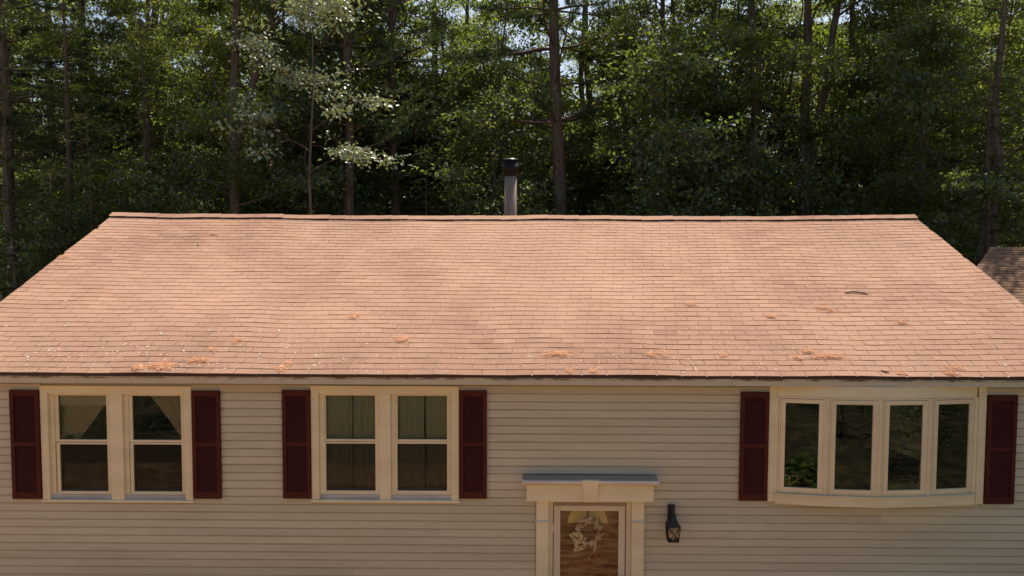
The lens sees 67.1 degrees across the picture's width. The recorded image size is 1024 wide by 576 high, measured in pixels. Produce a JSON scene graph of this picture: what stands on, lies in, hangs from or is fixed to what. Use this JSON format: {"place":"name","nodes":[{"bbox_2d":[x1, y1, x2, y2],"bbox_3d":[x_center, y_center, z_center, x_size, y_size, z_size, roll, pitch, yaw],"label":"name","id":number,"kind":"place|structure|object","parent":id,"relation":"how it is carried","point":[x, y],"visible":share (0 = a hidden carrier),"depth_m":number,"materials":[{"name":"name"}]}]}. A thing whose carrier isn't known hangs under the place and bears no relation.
{"place":"outdoors","nodes":[
{"label":"outdoors","id":0,"kind":"place"},
{"bbox_2d":[12,0,1019,219],"label":"sky","id":1,"kind":"structure","parent":0,"point":[561,2],"materials":[{"name":"white"}]},
{"bbox_2d":[977,247,1023,304],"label":"shed","id":2,"kind":"structure","parent":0,"point":[1003,267],"depth_m":16.21,"materials":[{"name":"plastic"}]},
{"label":"ground","id":3,"kind":"structure","parent":0,"visible":0},
{"bbox_2d":[0,216,74,297],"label":"sapling","id":4,"kind":"object","parent":3,"relation":"on","point":[16,233],"visible":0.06,"depth_m":24.31,"materials":[{"name":"plant"}]},
{"bbox_2d":[0,77,78,301],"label":"hemlock tree","id":5,"kind":"object","parent":3,"relation":"on","point":[10,233],"visible":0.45,"depth_m":22.90,"materials":[{"name":"plant"}]},
{"bbox_2d":[4,173,80,296],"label":"hemlock tree","id":6,"kind":"object","parent":3,"relation":"on","point":[52,236],"visible":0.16,"depth_m":22.16,"materials":[{"name":"plant"}]},
{"bbox_2d":[0,0,94,239],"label":"oak tree","id":7,"kind":"object","parent":3,"relation":"on","point":[27,80],"visible":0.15,"depth_m":32.81,"materials":[{"name":"green plant"}]},
{"bbox_2d":[0,107,114,278],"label":"sapling","id":8,"kind":"object","parent":3,"relation":"on","point":[4,248],"visible":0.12,"depth_m":30.61,"materials":[{"name":"plant"}]},
{"bbox_2d":[0,15,114,194],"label":"oak tree","id":9,"kind":"object","parent":3,"relation":"on","point":[31,110],"visible":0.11,"depth_m":34.34,"materials":[{"name":"green plant"}]},
{"bbox_2d":[0,0,120,293],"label":"pine tree","id":10,"kind":"object","parent":3,"relation":"on","point":[6,73],"visible":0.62,"depth_m":27.65,"materials":[{"name":"green plant"}]},
{"bbox_2d":[0,195,127,292],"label":"sapling","id":11,"kind":"object","parent":3,"relation":"on","point":[43,243],"visible":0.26,"depth_m":22.41,"materials":[{"name":"plant"}]},
{"bbox_2d":[0,0,135,297],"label":"hemlock tree","id":12,"kind":"object","parent":3,"relation":"on","point":[67,106],"visible":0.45,"depth_m":24.58,"materials":[{"name":"green plant"}]},
{"bbox_2d":[0,0,142,268],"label":"pine tree","id":13,"kind":"object","parent":3,"relation":"on","point":[72,9],"visible":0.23,"depth_m":32.22,"materials":[{"name":"green plant"}]},
{"bbox_2d":[0,159,154,264],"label":"sapling","id":14,"kind":"object","parent":3,"relation":"on","point":[75,165],"visible":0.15,"depth_m":25.41,"materials":[{"name":"plant"}]},
{"bbox_2d":[47,109,123,256],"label":"hemlock tree","id":15,"kind":"object","parent":3,"relation":"on","point":[90,203],"visible":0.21,"depth_m":22.66,"materials":[{"name":"plant"}]},
{"bbox_2d":[0,0,189,235],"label":"oak tree","id":16,"kind":"object","parent":3,"relation":"on","point":[116,62],"visible":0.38,"depth_m":29.13,"materials":[{"name":"green plant"}]},
{"bbox_2d":[0,0,197,237],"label":"oak tree","id":17,"kind":"object","parent":3,"relation":"on","point":[93,88],"visible":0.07,"depth_m":34.62,"materials":[{"name":"green plant"}]},
{"bbox_2d":[76,80,141,206],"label":"hemlock tree","id":18,"kind":"object","parent":3,"relation":"on","point":[117,138],"visible":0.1,"depth_m":32.72,"materials":[{"name":"plant"}]},
{"bbox_2d":[0,0,258,218],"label":"oak tree","id":19,"kind":"object","parent":3,"relation":"on","point":[119,6],"visible":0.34,"depth_m":29.61,"materials":[{"name":"green plant"}]},
{"bbox_2d":[60,0,198,210],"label":"pine tree","id":20,"kind":"object","parent":3,"relation":"on","point":[93,21],"visible":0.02,"depth_m":35.59,"materials":[{"name":"green plant"}]},
{"bbox_2d":[80,12,207,230],"bbox_3d":[-11.524,-2.261,24.524,5.109,12.872,4.250,0,3,2],"label":"hemlock tree","id":21,"kind":"object","parent":3,"relation":"on","point":[144,132],"visible":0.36,"depth_m":24.14,"materials":[{"name":"plant"}]},
{"bbox_2d":[8,0,281,196],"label":"oak tree","id":22,"kind":"object","parent":3,"relation":"on","point":[72,51],"visible":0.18,"depth_m":31.95,"materials":[{"name":"green plant"}]},
{"bbox_2d":[31,0,266,207],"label":"oak tree","id":23,"kind":"object","parent":3,"relation":"on","point":[110,108],"visible":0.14,"depth_m":32.29,"materials":[{"name":"green plant"}]},
{"bbox_2d":[64,149,238,221],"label":"sapling","id":24,"kind":"object","parent":3,"relation":"on","point":[146,179],"visible":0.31,"depth_m":23.19,"materials":[{"name":"plant"}]},
{"bbox_2d":[77,73,273,213],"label":"sapling","id":25,"kind":"object","parent":3,"relation":"on","point":[219,195],"visible":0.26,"depth_m":26.27,"materials":[{"name":"plant"}]},
{"bbox_2d":[141,141,227,212],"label":"sapling","id":26,"kind":"object","parent":3,"relation":"on","point":[190,168],"visible":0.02,"depth_m":30.64,"materials":[{"name":"plant"}]},
{"bbox_2d":[103,0,337,177],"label":"oak tree","id":27,"kind":"object","parent":3,"relation":"on","point":[198,27],"visible":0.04,"depth_m":34.21,"materials":[{"name":"green plant"}]},
{"bbox_2d":[147,73,320,214],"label":"sapling","id":28,"kind":"object","parent":3,"relation":"on","point":[216,154],"visible":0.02,"depth_m":30.87,"materials":[{"name":"plant"}]},
{"bbox_2d":[98,0,393,213],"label":"oak tree","id":29,"kind":"object","parent":3,"relation":"on","point":[234,9],"visible":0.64,"depth_m":24.50,"materials":[{"name":"green plant"}]},
{"bbox_2d":[129,0,403,215],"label":"oak tree","id":30,"kind":"object","parent":3,"relation":"on","point":[219,57],"visible":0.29,"depth_m":26.08,"materials":[{"name":"green plant"}]},
{"bbox_2d":[223,173,332,214],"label":"sapling","id":31,"kind":"object","parent":3,"relation":"on","point":[264,207],"visible":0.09,"depth_m":25.78,"materials":[{"name":"plant"}]},
{"bbox_2d":[191,1,371,214],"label":"oak tree","id":32,"kind":"object","parent":3,"relation":"on","point":[228,27],"visible":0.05,"depth_m":31.50,"materials":[{"name":"green plant"}]},
{"bbox_2d":[209,36,389,215],"bbox_3d":[-6.648,-1.846,25.759,6.804,12.089,7.077,0,3,3],"label":"sapling","id":33,"kind":"object","parent":3,"relation":"on","point":[305,206],"visible":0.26,"depth_m":24.72,"materials":[{"name":"green plant"}]},
{"bbox_2d":[225,0,387,200],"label":"slender tree","id":34,"kind":"object","parent":3,"relation":"on","point":[308,51],"visible":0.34,"depth_m":26.86,"materials":[{"name":"plant"}]},
{"bbox_2d":[206,0,412,214],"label":"tree","id":35,"kind":"object","parent":3,"relation":"on","point":[355,153],"visible":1,"depth_m":20.03,"materials":[{"name":"green plant"}]},
{"bbox_2d":[248,87,422,215],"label":"sapling","id":36,"kind":"object","parent":3,"relation":"on","point":[372,191],"visible":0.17,"depth_m":27.82,"materials":[{"name":"plant"}]},
{"bbox_2d":[236,0,442,215],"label":"pine tree","id":37,"kind":"object","parent":3,"relation":"on","point":[346,45],"visible":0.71,"depth_m":24.92,"materials":[{"name":"green plant"}]},
{"bbox_2d":[218,0,469,193],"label":"oak tree","id":38,"kind":"object","parent":3,"relation":"on","point":[406,67],"visible":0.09,"depth_m":30.59,"materials":[{"name":"green plant"}]},
{"bbox_2d":[251,3,438,202],"bbox_3d":[-6.778,-9.242,36.285,10.893,25.684,10.654,3,4,38],"label":"oak tree","id":39,"kind":"object","parent":3,"relation":"on","point":[368,40],"visible":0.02,"depth_m":32.00,"materials":[{"name":"green plant"}]},
{"bbox_2d":[250,0,457,214],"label":"bushy tree","id":40,"kind":"object","parent":3,"relation":"on","point":[364,25],"visible":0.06,"depth_m":31.94,"materials":[{"name":"plant"}]},
{"bbox_2d":[291,21,438,215],"bbox_3d":[-5.331,-3.743,31.163,6.436,14.992,6.837,2,4,25],"label":"oak tree","id":41,"kind":"object","parent":3,"relation":"on","point":[418,104],"visible":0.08,"depth_m":30.66,"materials":[{"name":"green plant"}]},
{"bbox_2d":[283,0,472,215],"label":"pine tree","id":42,"kind":"object","parent":3,"relation":"on","point":[393,144],"visible":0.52,"depth_m":27.68,"materials":[{"name":"green plant"}]},
{"bbox_2d":[294,6,463,214],"bbox_3d":[-5.053,-5.079,28.362,6.670,18.194,5.838,0,3,0],"label":"slender tree","id":43,"kind":"object","parent":3,"relation":"on","point":[368,57],"visible":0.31,"depth_m":27.98,"materials":[{"name":"plant"}]},
{"bbox_2d":[321,52,497,215],"bbox_3d":[-4.309,-3.143,32.179,9.238,13.925,8.722,2,4,24],"label":"bushy tree","id":44,"kind":"object","parent":3,"relation":"on","point":[431,106],"visible":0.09,"depth_m":30.91,"materials":[{"name":"green plant"}]},
{"bbox_2d":[308,0,533,213],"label":"oak tree","id":45,"kind":"object","parent":3,"relation":"on","point":[399,22],"visible":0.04,"depth_m":34.08,"materials":[{"name":"green plant"}]},
{"bbox_2d":[369,110,482,215],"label":"sapling","id":46,"kind":"object","parent":3,"relation":"on","point":[445,148],"visible":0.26,"depth_m":28.84,"materials":[{"name":"plant"}]},
{"bbox_2d":[401,145,451,215],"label":"hemlock tree","id":47,"kind":"object","parent":3,"relation":"on","point":[426,191],"visible":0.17,"depth_m":26.20,"materials":[{"name":"plant"}]},
{"bbox_2d":[356,0,549,213],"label":"oak tree","id":48,"kind":"object","parent":3,"relation":"on","point":[444,79],"visible":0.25,"depth_m":29.89,"materials":[{"name":"green plant"}]},
{"bbox_2d":[400,32,550,213],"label":"bushy tree","id":49,"kind":"object","parent":3,"relation":"on","point":[453,125],"visible":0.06,"depth_m":31.34,"materials":[{"name":"plant"}]},
{"bbox_2d":[383,0,588,209],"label":"oak tree","id":50,"kind":"object","parent":3,"relation":"on","point":[421,36],"visible":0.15,"depth_m":33.67,"materials":[{"name":"green plant"}]},
{"bbox_2d":[402,80,573,215],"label":"sapling","id":51,"kind":"object","parent":3,"relation":"on","point":[473,120],"visible":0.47,"depth_m":25.47,"materials":[{"name":"green plant"}]},
{"bbox_2d":[0,158,1023,575],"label":"ranch house","id":52,"kind":"structure","parent":3,"relation":"on","point":[770,454],"depth_m":9.76,"materials":[{"name":"plastic"}]},
{"bbox_2d":[60,405,102,438],"bbox_3d":[-5.402,1.611,9.820,0.700,0.680,0.056,0,3,0],"label":"curtain","id":53,"kind":"object","parent":52,"relation":"hanging from","point":[76,421],"visible":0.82,"depth_m":9.83,"materials":[{"name":"fabric"}]},
{"bbox_2d":[59,395,105,405],"bbox_3d":[-5.391,1.365,9.753,0.740,0.240,0.005,0,3,0],"label":"roller blind","id":54,"kind":"object","parent":52,"relation":"attached to","point":[92,400],"visible":0.43,"depth_m":9.75,"materials":[{"name":"beige"}]},
{"bbox_2d":[39,385,194,502],"bbox_3d":[-4.958,1.959,9.715,1.926,1.478,0.102,0,3,0],"label":"window","id":55,"kind":"structure","parent":52,"relation":"in","point":[120,441],"depth_m":9.71,"materials":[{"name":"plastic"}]},
{"bbox_2d":[150,396,180,434],"bbox_3d":[-4.412,1.580,9.810,0.600,0.610,0.056,0,3,0],"label":"curtain","id":56,"kind":"object","parent":52,"relation":"hanging from","point":[170,406],"visible":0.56,"depth_m":9.81,"materials":[{"name":"fabric"}]},
{"bbox_2d":[326,395,352,487],"bbox_3d":[-2.229,1.964,9.785,0.416,1.420,0.046,0,3,0],"label":"curtain","id":57,"kind":"object","parent":52,"relation":"hanging from","point":[339,456],"visible":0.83,"depth_m":9.78,"materials":[{"name":"fabric"}]},
{"bbox_2d":[353,395,375,487],"bbox_3d":[-1.821,1.966,9.782,0.384,1.420,0.046,0,3,0],"label":"curtain","id":58,"kind":"object","parent":52,"relation":"hanging from","point":[364,428],"visible":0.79,"depth_m":9.78,"materials":[{"name":"fabric"}]},
{"bbox_2d":[311,385,459,502],"bbox_3d":[-1.587,1.954,9.688,1.872,1.476,0.102,0,3,0],"label":"window","id":59,"kind":"structure","parent":52,"relation":"in","point":[386,441],"depth_m":9.68,"materials":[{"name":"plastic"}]},
{"bbox_2d":[398,396,424,487],"bbox_3d":[-1.311,1.968,9.778,0.413,1.420,0.046,0,3,0],"label":"curtain","id":60,"kind":"object","parent":52,"relation":"hanging from","point":[411,465],"visible":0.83,"depth_m":9.78,"materials":[{"name":"fabric"}]},
{"bbox_2d":[426,396,446,487],"bbox_3d":[-0.911,1.969,9.775,0.363,1.420,0.046,0,3,0],"label":"curtain","id":61,"kind":"object","parent":52,"relation":"hanging from","point":[436,454],"visible":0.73,"depth_m":9.78,"materials":[{"name":"fabric"}]},
{"bbox_2d":[0,288,1020,373],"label":"loose needles","id":62,"kind":"object","parent":52,"relation":"on","point":[505,342],"visible":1,"depth_m":10.08,"materials":[{"name":"brown"}]},
{"bbox_2d":[553,506,617,575],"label":"front door","id":63,"kind":"structure","parent":52,"relation":"in","point":[572,563],"depth_m":9.91,"materials":[{"name":"brown"}]},
{"bbox_2d":[573,515,603,559],"bbox_3d":[0.976,3.167,9.821,0.416,0.567,0.112,0,3,0],"label":"wreath","id":64,"kind":"object","parent":63,"relation":"hanging from","point":[595,522],"visible":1,"depth_m":9.79,"materials":[{"name":"brown"}]},
{"bbox_2d":[553,502,626,575],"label":"storm door","id":65,"kind":"structure","parent":52,"relation":"in","point":[558,506],"depth_m":9.75,"materials":[{"name":"white paint"}]},
{"bbox_2d":[663,504,680,542],"bbox_3d":[1.989,2.910,9.580,0.195,0.439,0.228,0,3,0],"label":"wall lantern","id":66,"kind":"object","parent":52,"relation":"attached to","point":[671,523],"depth_m":9.55,"materials":[{"name":"plastic"}]},
{"bbox_2d":[767,386,986,507],"bbox_3d":[4.536,1.950,9.553,2.685,1.496,0.276,0,3,0],"label":"bow window","id":67,"kind":"structure","parent":52,"relation":"in","point":[953,419],"depth_m":9.52,"materials":[{"name":"plastic"}]},
{"bbox_2d":[466,178,564,215],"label":"sapling","id":68,"kind":"object","parent":3,"relation":"on","point":[501,210],"visible":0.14,"depth_m":24.97,"materials":[{"name":"plant"}]},
{"bbox_2d":[431,123,603,215],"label":"sapling","id":69,"kind":"object","parent":3,"relation":"on","point":[527,151],"visible":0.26,"depth_m":27.34,"materials":[{"name":"plant"}]},
{"bbox_2d":[449,0,605,213],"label":"slender tree","id":70,"kind":"object","parent":3,"relation":"on","point":[570,146],"visible":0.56,"depth_m":28.36,"materials":[{"name":"plant"}]},
{"bbox_2d":[476,108,590,215],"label":"bushy tree","id":71,"kind":"object","parent":3,"relation":"on","point":[548,201],"visible":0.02,"depth_m":32.37,"materials":[{"name":"plant"}]},
{"bbox_2d":[468,61,634,215],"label":"sapling","id":72,"kind":"object","parent":3,"relation":"on","point":[581,156],"visible":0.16,"depth_m":31.30,"materials":[{"name":"plant"}]},
{"bbox_2d":[433,0,673,214],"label":"pine tree","id":73,"kind":"object","parent":3,"relation":"on","point":[552,11],"visible":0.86,"depth_m":26.10,"materials":[{"name":"green plant"}]},
{"bbox_2d":[493,61,623,214],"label":"bushy tree","id":74,"kind":"object","parent":3,"relation":"on","point":[569,125],"visible":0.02,"depth_m":34.92,"materials":[{"name":"plant"}]},
{"bbox_2d":[469,0,684,207],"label":"oak tree","id":75,"kind":"object","parent":3,"relation":"on","point":[564,19],"visible":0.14,"depth_m":33.75,"materials":[{"name":"green plant"}]},
{"bbox_2d":[473,0,692,214],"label":"oak tree","id":76,"kind":"object","parent":3,"relation":"on","point":[537,59],"visible":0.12,"depth_m":33.35,"materials":[{"name":"green plant"}]},
{"bbox_2d":[551,132,633,215],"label":"bushy tree","id":77,"kind":"object","parent":3,"relation":"on","point":[595,186],"visible":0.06,"depth_m":32.73,"materials":[{"name":"green plant"}]},
{"bbox_2d":[595,168,631,215],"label":"hemlock tree","id":78,"kind":"object","parent":3,"relation":"on","point":[617,173],"visible":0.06,"depth_m":25.11,"materials":[{"name":"plant"}]},
{"bbox_2d":[519,0,764,215],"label":"oak tree","id":79,"kind":"object","parent":3,"relation":"on","point":[626,126],"visible":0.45,"depth_m":27.85,"materials":[{"name":"green plant"}]},
{"bbox_2d":[563,15,741,215],"bbox_3d":[4.968,-3.375,31.330,7.869,14.776,8.455,-2,4,-36],"label":"bushy tree","id":80,"kind":"object","parent":3,"relation":"on","point":[596,130],"visible":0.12,"depth_m":30.88,"materials":[{"name":"plant"}]},
{"bbox_2d":[586,129,758,215],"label":"sapling","id":81,"kind":"object","parent":3,"relation":"on","point":[666,155],"visible":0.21,"depth_m":23.90,"materials":[{"name":"plant"}]},
{"bbox_2d":[562,0,796,206],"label":"oak tree","id":82,"kind":"object","parent":3,"relation":"on","point":[619,46],"visible":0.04,"depth_m":32.28,"materials":[{"name":"green plant"}]},
{"bbox_2d":[587,24,796,215],"bbox_3d":[4.901,-1.979,23.425,7.168,12.736,7.456,-2,4,-36],"label":"bushy tree","id":83,"kind":"object","parent":3,"relation":"on","point":[644,92],"visible":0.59,"depth_m":23.03,"materials":[{"name":"green plant"}]},
{"bbox_2d":[566,0,862,212],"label":"oak tree","id":84,"kind":"object","parent":3,"relation":"on","point":[824,34],"visible":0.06,"depth_m":31.26,"materials":[{"name":"green plant"}]},
{"bbox_2d":[660,129,769,215],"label":"sapling","id":85,"kind":"object","parent":3,"relation":"on","point":[717,207],"visible":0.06,"depth_m":24.32,"materials":[{"name":"plant"}]},
{"bbox_2d":[625,112,805,215],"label":"sapling","id":86,"kind":"object","parent":3,"relation":"on","point":[740,161],"visible":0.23,"depth_m":23.90,"materials":[{"name":"plant"}]},
{"bbox_2d":[594,0,874,211],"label":"oak tree","id":87,"kind":"object","parent":3,"relation":"on","point":[744,37],"visible":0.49,"depth_m":24.57,"materials":[{"name":"green plant"}]},
{"bbox_2d":[657,0,825,208],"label":"slender tree","id":88,"kind":"object","parent":3,"relation":"on","point":[697,4],"visible":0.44,"depth_m":27.38,"materials":[{"name":"plant"}]},
{"bbox_2d":[631,0,872,215],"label":"oak tree","id":89,"kind":"object","parent":3,"relation":"on","point":[710,51],"visible":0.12,"depth_m":28.47,"materials":[{"name":"green plant"}]},
{"bbox_2d":[716,136,884,215],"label":"sapling","id":90,"kind":"object","parent":3,"relation":"on","point":[791,170],"visible":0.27,"depth_m":23.98,"materials":[{"name":"plant"}]},
{"bbox_2d":[664,0,956,215],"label":"oak tree","id":91,"kind":"object","parent":3,"relation":"on","point":[866,120],"visible":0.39,"depth_m":25.12,"materials":[{"name":"green plant"}]},
{"bbox_2d":[739,0,893,211],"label":"slender tree","id":92,"kind":"object","parent":3,"relation":"on","point":[777,15],"visible":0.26,"depth_m":27.78,"materials":[{"name":"plant"}]},
{"bbox_2d":[770,130,942,215],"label":"sapling","id":93,"kind":"object","parent":3,"relation":"on","point":[848,171],"visible":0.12,"depth_m":26.50,"materials":[{"name":"plant"}]},
{"bbox_2d":[745,0,972,215],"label":"oak tree","id":94,"kind":"object","parent":3,"relation":"on","point":[941,126],"visible":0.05,"depth_m":28.20,"materials":[{"name":"green plant"}]},
{"bbox_2d":[728,0,1016,214],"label":"oak tree","id":95,"kind":"object","parent":3,"relation":"on","point":[808,126],"visible":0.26,"depth_m":25.72,"materials":[{"name":"green plant"}]},
{"bbox_2d":[759,0,1023,254],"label":"oak tree","id":96,"kind":"object","parent":3,"relation":"on","point":[867,85],"visible":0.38,"depth_m":24.29,"materials":[{"name":"green plant"}]},
{"bbox_2d":[828,0,970,202],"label":"slender tree","id":97,"kind":"object","parent":3,"relation":"on","point":[858,54],"visible":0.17,"depth_m":28.45,"materials":[{"name":"plant"}]},
{"bbox_2d":[837,0,973,207],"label":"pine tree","id":98,"kind":"object","parent":3,"relation":"on","point":[864,180],"visible":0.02,"depth_m":32.22,"materials":[{"name":"green plant"}]},
{"bbox_2d":[791,3,1023,179],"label":"oak tree","id":99,"kind":"object","parent":3,"relation":"on","point":[1005,62],"visible":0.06,"depth_m":33.91,"materials":[{"name":"green plant"}]},
{"bbox_2d":[853,0,1023,266],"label":"oak tree","id":100,"kind":"object","parent":3,"relation":"on","point":[989,188],"visible":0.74,"depth_m":21.22,"materials":[{"name":"green plant"}]},
{"bbox_2d":[854,0,1023,264],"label":"oak tree","id":101,"kind":"object","parent":3,"relation":"on","point":[962,115],"visible":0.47,"depth_m":22.26,"materials":[{"name":"green plant"}]},
{"bbox_2d":[860,1,1023,207],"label":"oak tree","id":102,"kind":"object","parent":3,"relation":"on","point":[1019,62],"visible":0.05,"depth_m":32.08,"materials":[{"name":"green plant"}]},
{"bbox_2d":[869,0,1023,189],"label":"slender tree","id":103,"kind":"object","parent":3,"relation":"on","point":[962,136],"visible":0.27,"depth_m":27.31,"materials":[{"name":"plant"}]},
{"bbox_2d":[893,68,1023,257],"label":"oak tree","id":104,"kind":"object","parent":3,"relation":"on","point":[1008,165],"visible":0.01,"depth_m":28.29,"materials":[{"name":"green plant"}]},
{"bbox_2d":[917,34,1023,263],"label":"hemlock tree","id":105,"kind":"object","parent":3,"relation":"on","point":[987,219],"visible":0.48,"depth_m":19.75,"materials":[{"name":"plant"}]},
{"bbox_2d":[940,0,1023,246],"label":"oak tree","id":106,"kind":"object","parent":3,"relation":"on","point":[1005,50],"visible":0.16,"depth_m":27.70,"materials":[{"name":"green plant"}]},
{"bbox_2d":[944,0,1023,185],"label":"slender tree","id":107,"kind":"object","parent":3,"relation":"on","point":[1016,102],"visible":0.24,"depth_m":27.73,"materials":[{"name":"plant"}]},
{"bbox_2d":[971,20,1023,103],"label":"oak tree","id":108,"kind":"object","parent":3,"relation":"on","point":[1008,85],"visible":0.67,"depth_m":21.36,"materials":[{"name":"green plant"}]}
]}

